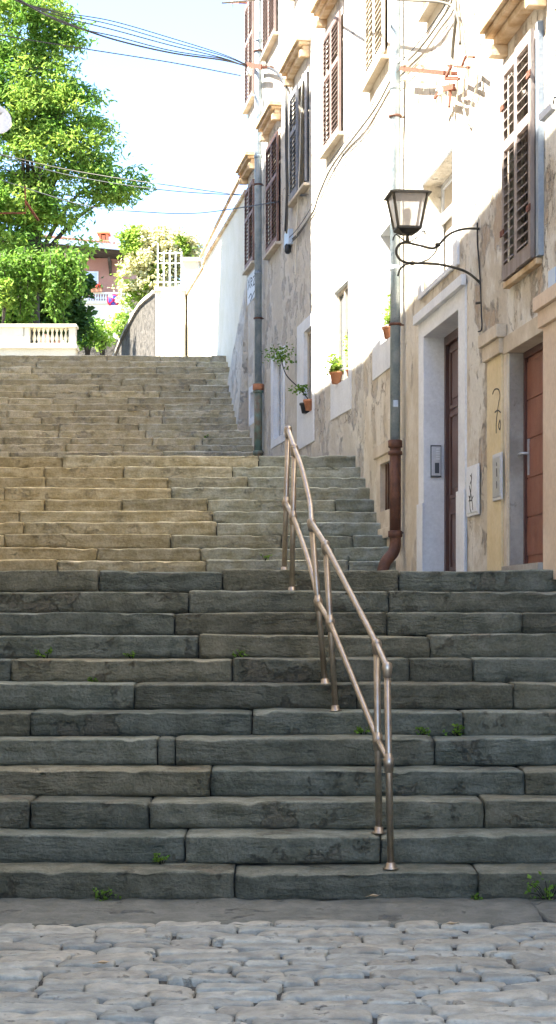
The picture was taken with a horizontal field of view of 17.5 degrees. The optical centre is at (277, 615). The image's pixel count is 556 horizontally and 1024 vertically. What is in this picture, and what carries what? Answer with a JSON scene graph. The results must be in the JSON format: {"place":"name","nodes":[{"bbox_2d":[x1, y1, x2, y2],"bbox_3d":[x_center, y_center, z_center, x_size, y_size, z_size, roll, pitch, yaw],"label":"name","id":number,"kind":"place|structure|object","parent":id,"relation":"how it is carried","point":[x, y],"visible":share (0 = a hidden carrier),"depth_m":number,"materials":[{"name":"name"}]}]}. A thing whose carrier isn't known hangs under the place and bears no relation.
{"place":"outdoors","nodes":[
{"label":"outdoors","id":0,"kind":"place"},
{"bbox_2d":[93,960,111,963],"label":"fallen leaf","id":1,"kind":"object","parent":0,"point":[103,961],"visible":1,"depth_m":8.04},
{"bbox_2d":[0,0,247,285],"label":"sky","id":2,"kind":"structure","parent":0,"point":[187,122],"materials":[{"name":"white"}]},
{"bbox_2d":[0,364,550,1023],"bbox_3d":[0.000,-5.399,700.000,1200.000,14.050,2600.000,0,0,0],"label":"ground","id":3,"kind":"structure","parent":0,"point":[280,828],"depth_m":11.44,"materials":[{"name":"stone"}]},
{"bbox_2d":[0,277,17,323],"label":"bush","id":4,"kind":"object","parent":3,"relation":"on","point":[6,299],"visible":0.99,"depth_m":46.39,"materials":[{"name":"green plant"}]},
{"bbox_2d":[0,324,78,355],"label":"balustrade","id":5,"kind":"object","parent":3,"relation":"on","point":[15,339],"visible":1,"depth_m":45.00,"materials":[{"name":"beige stone"}]},
{"bbox_2d":[0,273,103,345],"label":"dark hedge","id":6,"kind":"object","parent":3,"relation":"on","point":[80,316],"visible":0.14,"depth_m":50.74,"materials":[{"name":"green plant"}]},
{"bbox_2d":[2,231,136,342],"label":"rose villa","id":7,"kind":"object","parent":3,"relation":"on","point":[103,263],"visible":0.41,"depth_m":79.49,"materials":[{"name":"paint"}]},
{"bbox_2d":[86,271,97,294],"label":"window","id":8,"kind":"structure","parent":7,"relation":"in","point":[95,273],"depth_m":79.92,"materials":[{"name":"glass"}]},
{"bbox_2d":[91,284,103,291],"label":"flower box","id":9,"kind":"object","parent":7,"relation":"attached to","point":[99,288],"visible":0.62,"depth_m":78.34,"materials":[{"name":"ceramic"}]},
{"bbox_2d":[0,0,156,342],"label":"leafy tree","id":10,"kind":"object","parent":3,"relation":"on","point":[26,98],"visible":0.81,"depth_m":48.53,"materials":[{"name":"green plant"}]},
{"bbox_2d":[77,316,107,354],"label":"bush","id":11,"kind":"object","parent":3,"relation":"on","point":[91,336],"visible":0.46,"depth_m":52.83,"materials":[{"name":"green plant"}]},
{"bbox_2d":[77,339,118,355],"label":"retaining wall","id":12,"kind":"structure","parent":3,"relation":"on","point":[109,351],"depth_m":56.00,"materials":[{"name":"stone"}]},
{"bbox_2d":[92,319,117,354],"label":"bush","id":13,"kind":"object","parent":3,"relation":"on","point":[108,339],"visible":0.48,"depth_m":53.91,"materials":[{"name":"green plant"}]},
{"bbox_2d":[107,294,118,338],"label":"road sign","id":14,"kind":"object","parent":3,"relation":"on","point":[112,303],"visible":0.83,"depth_m":59.99,"materials":[{"name":"white metal"}]},
{"bbox_2d":[107,308,129,337],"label":"bush","id":15,"kind":"object","parent":3,"relation":"on","point":[124,317],"visible":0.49,"depth_m":57.82,"materials":[{"name":"green plant"}]},
{"bbox_2d":[113,290,155,355],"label":"rubble wall","id":16,"kind":"structure","parent":3,"relation":"on","point":[137,337],"depth_m":45.91,"materials":[{"name":"stone"}]},
{"bbox_2d":[107,222,210,312],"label":"flowering tree","id":17,"kind":"object","parent":3,"relation":"on","point":[138,245],"visible":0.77,"depth_m":53.65,"materials":[{"name":"green plant"}]},
{"bbox_2d":[154,287,186,356],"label":"terrace block","id":18,"kind":"structure","parent":3,"relation":"on","point":[158,290],"depth_m":43.90,"materials":[{"name":"paint"}]},
{"bbox_2d":[157,243,181,286],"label":"roof railing","id":19,"kind":"object","parent":18,"relation":"on","point":[169,263],"visible":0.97,"depth_m":44.12,"materials":[{"name":"metal"}]},
{"bbox_2d":[180,257,201,289],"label":"gate pier","id":20,"kind":"structure","parent":3,"relation":"on","point":[191,266],"depth_m":44.30,"materials":[{"name":"paint"}]},
{"bbox_2d":[185,176,247,366],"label":"garden wall","id":21,"kind":"structure","parent":3,"relation":"on","point":[214,293],"depth_m":37.08,"materials":[{"name":"paint"}]},
{"bbox_2d":[0,568,555,899],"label":"stone steps","id":22,"kind":"structure","parent":3,"relation":"on","point":[91,773],"depth_m":11.56,"materials":[{"name":"stone"}]},
{"bbox_2d":[34,647,51,657],"bbox_3d":[-1.638,0.258,12.639,0.139,0.089,0.067,0,0,0],"label":"weed","id":23,"kind":"object","parent":22,"relation":"on","point":[44,656],"visible":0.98,"depth_m":12.64,"materials":[{"name":"green plant"}]},
{"bbox_2d":[87,676,97,681],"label":"weed","id":24,"kind":"object","parent":22,"relation":"on","point":[90,679],"visible":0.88,"depth_m":12.31,"materials":[{"name":"green plant"}]},
{"bbox_2d":[123,651,135,658],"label":"weed","id":25,"kind":"object","parent":22,"relation":"on","point":[132,655],"visible":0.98,"depth_m":12.64,"materials":[{"name":"green plant"}]},
{"bbox_2d":[153,853,169,863],"bbox_3d":[-0.666,1.387,10.324,0.109,0.070,0.068,0,0,10],"label":"weed","id":26,"kind":"object","parent":22,"relation":"on","point":[157,859],"visible":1,"depth_m":10.33,"materials":[{"name":"green plant"}]},
{"bbox_2d":[232,649,246,656],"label":"weed","id":27,"kind":"object","parent":22,"relation":"on","point":[240,652],"visible":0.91,"depth_m":12.64,"materials":[{"name":"green plant"}]},
{"bbox_2d":[281,426,398,869],"bbox_3d":[0.307,-0.023,12.045,0.176,2.887,3.933,0,0,-9],"label":"handrail","id":28,"kind":"object","parent":22,"relation":"on","point":[379,748],"visible":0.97,"depth_m":11.74,"materials":[{"name":"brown metal"}]},
{"bbox_2d":[354,726,369,734],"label":"weed","id":29,"kind":"object","parent":22,"relation":"on","point":[359,729],"visible":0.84,"depth_m":11.64,"materials":[{"name":"green plant"}]},
{"bbox_2d":[415,727,430,735],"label":"weed","id":30,"kind":"object","parent":22,"relation":"on","point":[423,730],"visible":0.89,"depth_m":11.64,"materials":[{"name":"green plant"}]},
{"bbox_2d":[443,724,464,735],"bbox_3d":[1.133,0.737,11.633,0.152,0.093,0.089,0,0,0],"label":"weed","id":31,"kind":"object","parent":22,"relation":"on","point":[457,731],"visible":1,"depth_m":11.64,"materials":[{"name":"green plant"}]},
{"bbox_2d":[227,0,363,477],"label":"tall grey house","id":32,"kind":"structure","parent":3,"relation":"on","point":[312,308],"depth_m":26.71,"materials":[{"name":"beige paint"}]},
{"bbox_2d":[0,179,278,213],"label":"cable","id":33,"kind":"object","parent":32,"relation":"attached to","point":[143,211],"visible":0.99,"depth_m":36.81,"materials":[{"name":"grey rubber"}]},
{"bbox_2d":[0,154,306,195],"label":"cable","id":34,"kind":"object","parent":32,"relation":"attached to","point":[127,185],"visible":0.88,"depth_m":37.21,"materials":[{"name":"grey rubber"}]},
{"bbox_2d":[1,154,308,194],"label":"cable","id":35,"kind":"object","parent":32,"relation":"attached to","point":[129,179],"visible":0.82,"depth_m":37.23,"materials":[{"name":"grey plastic"}]},
{"bbox_2d":[227,0,246,6],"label":"insulator bracket","id":36,"kind":"object","parent":32,"relation":"attached to","point":[237,3],"visible":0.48,"depth_m":33.28,"materials":[{"name":"beige ceramic"}]},
{"bbox_2d":[235,151,254,275],"bbox_3d":[-0.566,-7.216,32.559,0.240,1.955,1.367,0,0,-9],"label":"window","id":37,"kind":"structure","parent":32,"relation":"in","point":[245,166],"depth_m":32.51,"materials":[{"name":"black"}]},
{"bbox_2d":[242,1,254,114],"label":"window","id":38,"kind":"structure","parent":32,"relation":"in","point":[250,16],"depth_m":32.56,"materials":[{"name":"black"}]},
{"bbox_2d":[247,269,254,305],"bbox_3d":[-0.471,-5.916,32.508,0.019,0.501,1.079,0,0,-9],"label":"wall plaque","id":39,"kind":"object","parent":32,"relation":"attached to","point":[250,287],"depth_m":32.60,"materials":[{"name":"white stone"}]},
{"bbox_2d":[249,385,253,425],"bbox_3d":[-0.351,-3.794,32.363,0.195,0.700,1.114,0,0,-9],"label":"door","id":40,"kind":"structure","parent":32,"relation":"in","point":[251,395],"depth_m":32.72,"materials":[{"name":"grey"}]},
{"bbox_2d":[253,0,263,460],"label":"drainpipe","id":41,"kind":"object","parent":32,"relation":"attached to","point":[258,386],"visible":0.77,"depth_m":31.08,"materials":[{"name":"metal"}]},
{"bbox_2d":[246,62,273,81],"bbox_3d":[-0.319,-9.364,30.807,0.231,0.570,1.556,0,0,-12],"label":"insulator bracket","id":42,"kind":"object","parent":32,"relation":"attached to","point":[253,65],"visible":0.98,"depth_m":31.02,"materials":[{"name":"beige ceramic"}]},
{"bbox_2d":[14,0,246,66],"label":"cable","id":43,"kind":"object","parent":42,"relation":"attached to","point":[124,32],"visible":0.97,"depth_m":28.62,"materials":[{"name":"grey rubber"}]},
{"bbox_2d":[17,0,246,64],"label":"cable","id":44,"kind":"object","parent":42,"relation":"attached to","point":[135,27],"visible":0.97,"depth_m":29.04,"materials":[{"name":"grey rubber"}]},
{"bbox_2d":[18,0,246,65],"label":"cable","id":45,"kind":"object","parent":42,"relation":"attached to","point":[30,6],"visible":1,"depth_m":28.91,"materials":[{"name":"grey rubber"}]},
{"bbox_2d":[32,6,245,64],"bbox_3d":[-2.650,-9.292,28.288,0.315,0.573,7.604,0,0,32],"label":"cable","id":46,"kind":"object","parent":42,"relation":"attached to","point":[138,32],"visible":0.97,"depth_m":29.08,"materials":[{"name":"grey rubber"}]},
{"bbox_2d":[49,17,245,66],"bbox_3d":[-2.619,-9.267,28.268,0.244,0.573,7.604,0,0,32],"label":"cable","id":47,"kind":"object","parent":42,"relation":"attached to","point":[137,42],"visible":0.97,"depth_m":28.95,"materials":[{"name":"grey rubber"}]},
{"bbox_2d":[262,67,288,230],"bbox_3d":[-0.093,-7.726,29.626,0.048,3.445,3.063,0,0,-9],"label":"cable","id":48,"kind":"object","parent":42,"relation":"attached to","point":[276,72],"visible":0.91,"depth_m":28.18,"materials":[{"name":"grey rubber"}]},
{"bbox_2d":[255,100,281,259],"bbox_3d":[-0.078,-7.167,29.946,0.390,2.295,1.519,0,0,-9],"label":"window","id":49,"kind":"structure","parent":32,"relation":"in","point":[271,113],"depth_m":29.88,"materials":[{"name":"black"}]},
{"bbox_2d":[260,0,278,61],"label":"window","id":50,"kind":"structure","parent":32,"relation":"in","point":[272,8],"depth_m":30.34,"materials":[{"name":"black"}]},
{"bbox_2d":[262,64,287,233],"bbox_3d":[-0.102,-7.708,29.553,0.024,3.563,3.200,0,0,-9],"label":"cable","id":51,"kind":"object","parent":32,"relation":"attached to","point":[287,147],"visible":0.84,"depth_m":27.98,"materials":[{"name":"grey plastic"}]},
{"bbox_2d":[271,345,284,448],"bbox_3d":[0.049,-3.559,29.607,0.125,1.530,1.417,0,0,-9],"label":"door","id":52,"kind":"structure","parent":32,"relation":"in","point":[277,372],"depth_m":29.98,"materials":[{"name":"white paint"}]},
{"bbox_2d":[261,342,311,410],"bbox_3d":[0.147,-3.603,27.228,0.692,1.196,1.732,0,0,-9],"label":"potted plant","id":53,"kind":"object","parent":32,"relation":"on","point":[307,402],"visible":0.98,"depth_m":27.59,"materials":[{"name":"green plant"}]},
{"bbox_2d":[284,229,292,253],"bbox_3d":[0.148,-5.829,28.280,0.115,0.362,0.426,0,0,-9],"label":"junction box","id":54,"kind":"object","parent":32,"relation":"attached to","point":[287,244],"visible":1,"depth_m":28.16,"materials":[{"name":"grey"}]},
{"bbox_2d":[278,35,310,207],"bbox_3d":[0.427,-7.426,27.387,0.588,2.175,1.670,0,0,-9],"label":"window","id":55,"kind":"structure","parent":32,"relation":"in","point":[299,50],"depth_m":27.39,"materials":[{"name":"black"}]},
{"bbox_2d":[295,74,302,274],"bbox_3d":[0.318,-6.655,27.343,0.018,2.872,0.693,0,0,-9],"label":"cable","id":56,"kind":"object","parent":32,"relation":"attached to","point":[299,171],"visible":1,"depth_m":27.30,"materials":[{"name":"beige plastic"}]},
{"bbox_2d":[299,402,308,413],"bbox_3d":[0.407,-3.082,26.845,0.180,0.153,0.180,0,0,0],"label":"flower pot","id":57,"kind":"object","parent":32,"relation":"on","point":[303,410],"visible":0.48,"depth_m":26.79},
{"bbox_2d":[297,311,314,449],"bbox_3d":[0.461,-3.479,26.982,0.120,1.890,1.468,0,0,-9],"label":"window","id":58,"kind":"structure","parent":32,"relation":"in","point":[306,330],"depth_m":27.06,"materials":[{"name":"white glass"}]},
{"bbox_2d":[310,0,343,158],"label":"window","id":59,"kind":"structure","parent":32,"relation":"in","point":[322,9],"depth_m":24.75,"materials":[{"name":"black"}]},
{"bbox_2d":[324,353,343,383],"bbox_3d":[0.774,-3.343,24.435,0.263,0.417,0.329,0,0,27],"label":"potted plant","id":60,"kind":"object","parent":32,"relation":"on","point":[335,371],"visible":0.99,"depth_m":24.40,"materials":[{"name":"green plant"}]},
{"bbox_2d":[330,267,351,419],"bbox_3d":[0.891,-3.619,24.257,0.120,1.850,1.417,0,0,-9],"label":"window","id":61,"kind":"structure","parent":32,"relation":"in","point":[341,290],"depth_m":24.36,"materials":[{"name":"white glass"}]},
{"bbox_2d":[222,0,461,44],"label":"cable","id":62,"kind":"object","parent":32,"relation":"attached to","point":[456,14],"visible":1,"depth_m":17.34,"materials":[{"name":"grey plastic"}]},
{"bbox_2d":[342,327,347,375],"bbox_3d":[0.991,-3.479,24.024,0.299,0.688,0.224,0,0,-31],"label":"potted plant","id":63,"kind":"object","parent":32,"relation":"on","point":[346,350],"visible":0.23,"depth_m":24.00,"materials":[{"name":"green plant"}]},
{"bbox_2d":[292,0,452,238],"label":"cable","id":64,"kind":"object","parent":32,"relation":"attached to","point":[348,143],"visible":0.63,"depth_m":23.86,"materials":[{"name":"grey plastic"}]},
{"bbox_2d":[362,0,468,572],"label":"cream house","id":65,"kind":"structure","parent":3,"relation":"on","point":[434,336],"depth_m":18.88,"materials":[{"name":"paint"}]},
{"bbox_2d":[362,0,388,92],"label":"window","id":66,"kind":"structure","parent":65,"relation":"in","point":[373,68],"depth_m":21.65,"materials":[{"name":"beige"}]},
{"bbox_2d":[373,439,389,537],"bbox_3d":[1.320,-1.464,21.106,0.200,1.120,1.510,0,0,-6],"label":"window","id":67,"kind":"structure","parent":65,"relation":"in","point":[380,453],"depth_m":21.38,"materials":[{"name":"beige stone"}]},
{"bbox_2d":[377,294,389,338],"bbox_3d":[1.295,-3.491,20.971,0.238,0.554,0.242,0,0,30],"label":"potted plant","id":68,"kind":"object","parent":65,"relation":"on","point":[386,328],"visible":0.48,"depth_m":20.95,"materials":[{"name":"green plant"}]},
{"bbox_2d":[372,209,400,380],"bbox_3d":[1.350,-3.794,21.134,0.195,1.860,1.862,0,0,-6],"label":"window","id":69,"kind":"structure","parent":65,"relation":"in","point":[381,230],"depth_m":21.51,"materials":[{"name":"white glass"}]},
{"bbox_2d":[377,0,404,570],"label":"drainpipe","id":70,"kind":"object","parent":65,"relation":"attached to","point":[391,554],"visible":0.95,"depth_m":19.94,"materials":[{"name":"metal"}]},
{"bbox_2d":[289,0,446,237],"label":"cable","id":71,"kind":"object","parent":70,"relation":"attached to","point":[369,109],"visible":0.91,"depth_m":21.87,"materials":[{"name":"grey rubber"}]},
{"bbox_2d":[292,0,451,240],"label":"cable","id":72,"kind":"object","parent":70,"relation":"attached to","point":[380,101],"visible":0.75,"depth_m":20.95,"materials":[{"name":"grey plastic"}]},
{"bbox_2d":[418,2,438,22],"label":"window","id":73,"kind":"structure","parent":65,"relation":"in","point":[428,8],"depth_m":18.41,"materials":[{"name":"beige"}]},
{"bbox_2d":[400,58,457,90],"bbox_3d":[1.527,-5.463,18.114,0.200,0.845,2.564,0,0,-6],"label":"insulator bracket","id":74,"kind":"object","parent":65,"relation":"attached to","point":[422,70],"visible":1,"depth_m":18.17,"materials":[{"name":"beige ceramic"}]},
{"bbox_2d":[291,0,449,242],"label":"cable","id":75,"kind":"object","parent":74,"relation":"attached to","point":[371,114],"visible":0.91,"depth_m":21.78,"materials":[{"name":"grey plastic"}]},
{"bbox_2d":[450,0,457,60],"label":"cable","id":76,"kind":"object","parent":74,"relation":"attached to","point":[454,34],"visible":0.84,"depth_m":17.11,"materials":[{"name":"grey plastic"}]},
{"bbox_2d":[430,445,440,476],"bbox_3d":[1.641,-1.608,18.792,0.110,0.332,0.039,0,0,-6],"label":"intercom","id":77,"kind":"object","parent":65,"relation":"attached to","point":[435,460],"visible":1,"depth_m":18.78,"materials":[{"name":"grey metal"}]},
{"bbox_2d":[418,125,459,299],"bbox_3d":[1.710,-3.984,18.091,0.260,1.320,1.972,0,0,-6],"label":"window","id":78,"kind":"structure","parent":65,"relation":"in","point":[449,250],"depth_m":18.37,"materials":[{"name":"white paint"}]},
{"bbox_2d":[413,274,466,571],"bbox_3d":[1.742,-1.744,17.948,0.370,2.840,2.385,0,0,-6],"label":"door","id":79,"kind":"structure","parent":65,"relation":"in","point":[442,323],"depth_m":18.75,"materials":[{"name":"brown paint"}]},
{"bbox_2d":[433,83,455,107],"bbox_3d":[1.613,-4.924,17.109,0.211,0.369,0.932,0,0,0],"label":"insulator bracket","id":80,"kind":"object","parent":65,"relation":"attached to","point":[441,89],"visible":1,"depth_m":17.23,"materials":[{"name":"beige ceramic"}]},
{"bbox_2d":[446,80,450,127],"bbox_3d":[1.650,-4.963,17.466,0.014,0.492,0.184,0,0,-6],"label":"cable","id":81,"kind":"object","parent":65,"relation":"attached to","point":[447,106],"visible":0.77,"depth_m":17.52,"materials":[{"name":"beige plastic"}]},
{"bbox_2d":[444,55,474,80],"bbox_3d":[1.656,-4.960,16.524,0.154,0.333,1.416,0,0,0],"label":"insulator bracket","id":82,"kind":"object","parent":65,"relation":"attached to","point":[467,63],"visible":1,"depth_m":16.33,"materials":[{"name":"beige ceramic"}]},
{"bbox_2d":[462,0,466,118],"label":"cable","id":83,"kind":"object","parent":65,"relation":"attached to","point":[465,74],"visible":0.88,"depth_m":16.78,"materials":[{"name":"beige plastic"}]},
{"bbox_2d":[469,0,555,579],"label":"weathered house","id":84,"kind":"structure","parent":3,"relation":"on","point":[512,206],"depth_m":15.13,"materials":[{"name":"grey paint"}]},
{"bbox_2d":[383,189,479,304],"bbox_3d":[1.408,-3.291,16.194,0.876,0.994,0.370,0,0,-6],"label":"street lamp","id":85,"kind":"object","parent":84,"relation":"attached to","point":[406,208],"visible":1,"depth_m":16.06,"materials":[{"name":"metal"}]},
{"bbox_2d":[477,223,482,331],"bbox_3d":[1.797,-3.030,16.165,0.034,1.005,0.221,0,0,-6],"label":"cable","id":86,"kind":"object","parent":85,"relation":"hanging from","point":[479,282],"visible":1,"depth_m":16.16,"materials":[{"name":"grey rubber"}]},
{"bbox_2d":[464,0,479,124],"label":"cable","id":87,"kind":"object","parent":84,"relation":"attached to","point":[468,122],"visible":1,"depth_m":16.40,"materials":[{"name":"beige plastic"}]},
{"bbox_2d":[466,463,479,516],"bbox_3d":[1.773,-1.144,16.498,0.025,0.460,0.492,0,0,-6],"label":"meter cabinet","id":88,"kind":"object","parent":84,"relation":"attached to","point":[472,490],"visible":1,"depth_m":16.44,"materials":[{"name":"metal"}]},
{"bbox_2d":[492,388,500,429],"bbox_3d":[1.871,-1.758,15.488,0.002,0.388,0.307,0,0,-6],"label":"graffiti","id":89,"kind":"object","parent":84,"relation":"attached to","point":[497,410],"visible":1,"depth_m":15.41,"materials":[{"name":"grey paint"}]},
{"bbox_2d":[492,452,502,500],"bbox_3d":[1.867,-1.186,15.428,0.021,0.401,0.337,0,0,-6],"label":"gas meter box","id":90,"kind":"object","parent":84,"relation":"attached to","point":[497,476],"visible":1,"depth_m":15.38,"materials":[{"name":"grey plastic"}]},
{"bbox_2d":[479,0,546,288],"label":"window","id":91,"kind":"structure","parent":84,"relation":"in","point":[505,18],"depth_m":14.59,"materials":[{"name":"black"}]},
{"bbox_2d":[501,316,542,569],"bbox_3d":[2.116,-1.339,14.673,0.360,2.030,1.369,0,0,-6],"label":"door","id":92,"kind":"structure","parent":84,"relation":"in","point":[524,346],"depth_m":15.13,"materials":[{"name":"red paint"}]},
{"bbox_2d":[538,97,555,121],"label":"security camera","id":93,"kind":"object","parent":84,"relation":"attached to","point":[547,112],"visible":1,"depth_m":13.42,"materials":[{"name":"grey plastic"}]},
{"bbox_2d":[548,266,555,287],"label":"number plaque","id":94,"kind":"object","parent":84,"relation":"attached to","point":[551,276],"visible":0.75,"depth_m":13.72,"materials":[{"name":"white"}]},
{"bbox_3d":[-6.361,-5.249,14.100,10.285,13.750,21.200,0,0,0],"label":"low opposite house","id":95,"kind":"object","parent":3,"relation":"on","visible":0},
{"bbox_2d":[0,185,38,220],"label":"wire bracket","id":96,"kind":"object","parent":95,"relation":"attached to","point":[32,211],"visible":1,"depth_m":23.99,"materials":[{"name":"metal"}]},
{"bbox_3d":[-8.802,-8.274,29.950,8.637,16.700,10.500,0,0,0],"label":"tall opposite house","id":97,"kind":"object","parent":3,"relation":"on","visible":0},
{"bbox_2d":[0,106,11,133],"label":"satellite dish","id":98,"kind":"object","parent":97,"relation":"attached to","point":[5,121],"visible":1,"depth_m":30.04,"materials":[{"name":"white paint"}]},
{"bbox_2d":[0,34,240,75],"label":"cable","id":99,"kind":"object","parent":97,"relation":"attached to","point":[118,54],"visible":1,"depth_m":28.97,"materials":[{"name":"grey rubber"}]},
{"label":"pergola","id":100,"kind":"object","parent":3,"relation":"on","visible":0},
{"bbox_2d":[0,245,88,323],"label":"hanging vine","id":101,"kind":"object","parent":100,"relation":"hanging from","point":[64,284],"visible":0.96,"depth_m":46.75,"materials":[{"name":"green plant"}]},
{"bbox_2d":[0,920,555,1023],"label":"cobblestone paving","id":102,"kind":"structure","parent":0,"point":[78,986],"depth_m":7.90,"materials":[{"name":"stone"}]},
{"bbox_2d":[0,897,555,928],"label":"flagstone strip","id":103,"kind":"object","parent":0,"point":[495,912],"visible":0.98,"depth_m":9.63,"materials":[{"name":"stone"}]},
{"bbox_2d":[92,887,121,900],"bbox_3d":[-0.946,1.538,9.989,0.166,0.088,0.087,0,0,0],"label":"weed","id":104,"kind":"object","parent":103,"relation":"on","point":[102,893],"visible":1,"depth_m":9.99,"materials":[{"name":"green plant"}]},
{"bbox_2d":[470,892,482,899],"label":"weed","id":105,"kind":"object","parent":103,"relation":"on","point":[476,894],"visible":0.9,"depth_m":10.00,"materials":[{"name":"green plant"}]},
{"bbox_2d":[523,871,555,899],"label":"weed","id":106,"kind":"object","parent":103,"relation":"on","point":[535,885],"visible":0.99,"depth_m":9.98,"materials":[{"name":"green plant"}]},
{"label":"upper street","id":107,"kind":"structure","parent":0,"visible":0},
{"bbox_2d":[161,291,180,356],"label":"iron gate","id":108,"kind":"structure","parent":107,"relation":"on","point":[171,292],"depth_m":43.69,"materials":[{"name":"white metal"}]},
{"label":"lower landing","id":109,"kind":"structure","parent":0,"visible":0},
{"bbox_2d":[0,455,395,572],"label":"stone steps","id":110,"kind":"structure","parent":109,"relation":"on","point":[85,520],"depth_m":21.75,"materials":[{"name":"stone"}]},
{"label":"middle landing","id":111,"kind":"structure","parent":0,"visible":0},
{"bbox_2d":[0,355,253,457],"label":"stone steps","id":112,"kind":"structure","parent":111,"relation":"on","point":[77,405],"depth_m":34.01,"materials":[{"name":"stone"}]}
]}

